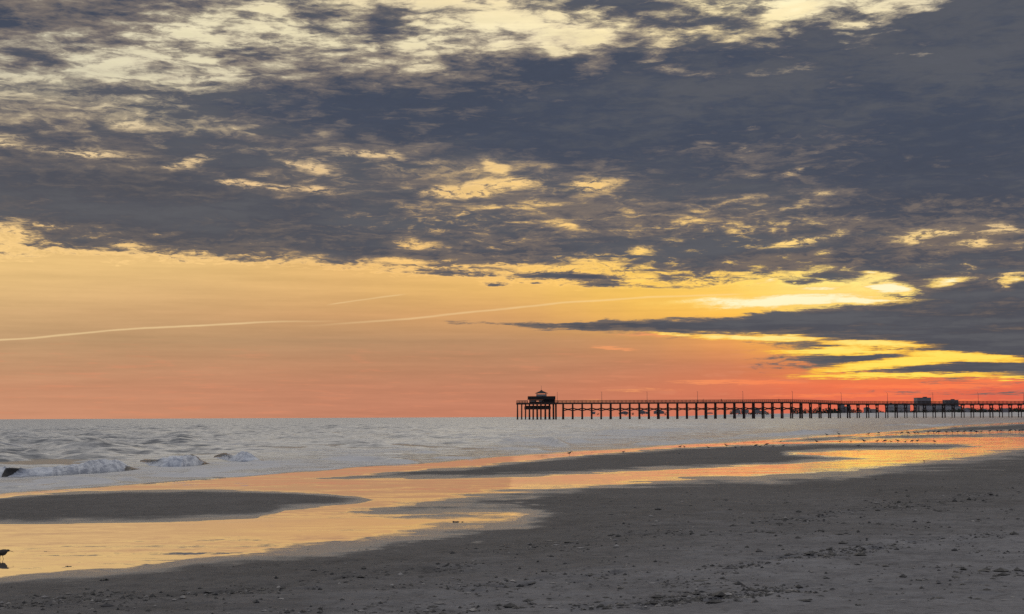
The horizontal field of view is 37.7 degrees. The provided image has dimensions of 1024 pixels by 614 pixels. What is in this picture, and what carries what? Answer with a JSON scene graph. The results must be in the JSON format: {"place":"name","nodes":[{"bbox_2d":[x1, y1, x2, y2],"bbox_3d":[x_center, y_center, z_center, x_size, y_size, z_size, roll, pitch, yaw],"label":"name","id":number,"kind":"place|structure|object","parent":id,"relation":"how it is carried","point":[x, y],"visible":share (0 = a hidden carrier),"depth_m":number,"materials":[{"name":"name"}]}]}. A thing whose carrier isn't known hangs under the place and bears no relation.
{"place":"outdoors","nodes":[
{"label":"outdoors","id":0,"kind":"place"},
{"bbox_2d":[0,420,1023,613],"bbox_3d":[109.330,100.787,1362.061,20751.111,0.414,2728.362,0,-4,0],"label":"beach sand","id":1,"kind":"structure","parent":0,"point":[995,474],"depth_m":15.40,"materials":[{"name":"grey sand"}]},
{"bbox_2d":[0,476,1023,613],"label":"shell fragments","id":2,"kind":"object","parent":1,"relation":"on","point":[725,594],"visible":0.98,"depth_m":11.48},
{"bbox_2d":[0,423,1023,577],"bbox_3d":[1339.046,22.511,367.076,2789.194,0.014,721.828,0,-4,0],"label":"tide pool","id":3,"kind":"structure","parent":1,"relation":"on","point":[98,547],"depth_m":22.03,"materials":[{"name":"orange liquid"}]},
{"bbox_2d":[0,549,12,558],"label":"sandpiper","id":4,"kind":"object","parent":3,"relation":"on","point":[3,552],"visible":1,"depth_m":15.01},
{"bbox_2d":[0,416,1023,493],"bbox_3d":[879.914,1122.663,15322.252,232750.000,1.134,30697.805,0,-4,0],"label":"sea","id":5,"kind":"structure","parent":0,"point":[131,442],"depth_m":94.20,"materials":[{"name":"liquid"}]},
{"bbox_2d":[0,459,137,476],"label":"breaking wave","id":6,"kind":"object","parent":5,"relation":"on","point":[98,465],"visible":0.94,"depth_m":38.10,"materials":[{"name":"liquid"}]},
{"bbox_2d":[140,454,210,466],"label":"breaking wave","id":7,"kind":"object","parent":5,"relation":"on","point":[182,461],"visible":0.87,"depth_m":44.09,"materials":[{"name":"liquid"}]},
{"bbox_2d":[214,451,259,461],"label":"breaking wave","id":8,"kind":"object","parent":5,"relation":"on","point":[243,456],"visible":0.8,"depth_m":48.73,"materials":[{"name":"liquid"}]},
{"bbox_2d":[516,399,1023,419],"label":"fishing pier","id":9,"kind":"structure","parent":5,"relation":"in","point":[687,408],"depth_m":785.55,"materials":[{"name":"black wood"}]},
{"bbox_2d":[528,388,554,402],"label":"pier pavilion","id":10,"kind":"structure","parent":9,"relation":"on","point":[542,398],"depth_m":783.54,"materials":[{"name":"black wood"}]},
{"bbox_2d":[0,0,1023,418],"label":"sky","id":11,"kind":"structure","parent":0,"point":[209,208],"materials":[{"name":"grey"}]},
{"bbox_2d":[670,412,1023,416],"bbox_3d":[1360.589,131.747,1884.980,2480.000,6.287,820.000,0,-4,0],"label":"distant shoreline","id":12,"kind":"structure","parent":0,"point":[920,414],"depth_m":1648.57,"materials":[{"name":"grey"}]},
{"bbox_2d":[597,407,1023,414],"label":"trees","id":13,"kind":"object","parent":12,"relation":"on","point":[834,410],"visible":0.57,"depth_m":1734.62,"materials":[{"name":"black plant"}]},
{"bbox_2d":[840,405,844,412],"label":"apartment block","id":14,"kind":"structure","parent":12,"relation":"on","point":[842,408],"depth_m":1751.22,"materials":[{"name":"grey paint"}]},
{"bbox_2d":[886,405,893,412],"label":"apartment block","id":15,"kind":"structure","parent":12,"relation":"on","point":[890,407],"depth_m":1745.63,"materials":[{"name":"paint"}]},
{"bbox_2d":[896,405,909,412],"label":"apartment block","id":16,"kind":"structure","parent":12,"relation":"on","point":[900,407],"depth_m":1745.01,"materials":[{"name":"paint"}]},
{"bbox_2d":[914,397,930,411],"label":"beach hotel","id":17,"kind":"structure","parent":12,"relation":"on","point":[922,399],"depth_m":1776.58,"materials":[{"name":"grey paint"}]},
{"bbox_2d":[920,405,931,411],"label":"apartment block","id":18,"kind":"structure","parent":12,"relation":"on","point":[928,407],"depth_m":1755.47,"materials":[{"name":"paint"}]},
{"bbox_2d":[933,405,941,411],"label":"apartment block","id":19,"kind":"structure","parent":12,"relation":"on","point":[938,407],"depth_m":1761.78,"materials":[{"name":"paint"}]},
{"bbox_2d":[943,405,951,411],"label":"apartment block","id":20,"kind":"structure","parent":12,"relation":"on","point":[947,407],"depth_m":1749.67,"materials":[{"name":"paint"}]},
{"bbox_2d":[942,399,957,405],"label":"beach hotel","id":21,"kind":"structure","parent":12,"relation":"on","point":[950,400],"depth_m":1776.48,"materials":[{"name":"grey paint"}]}
]}

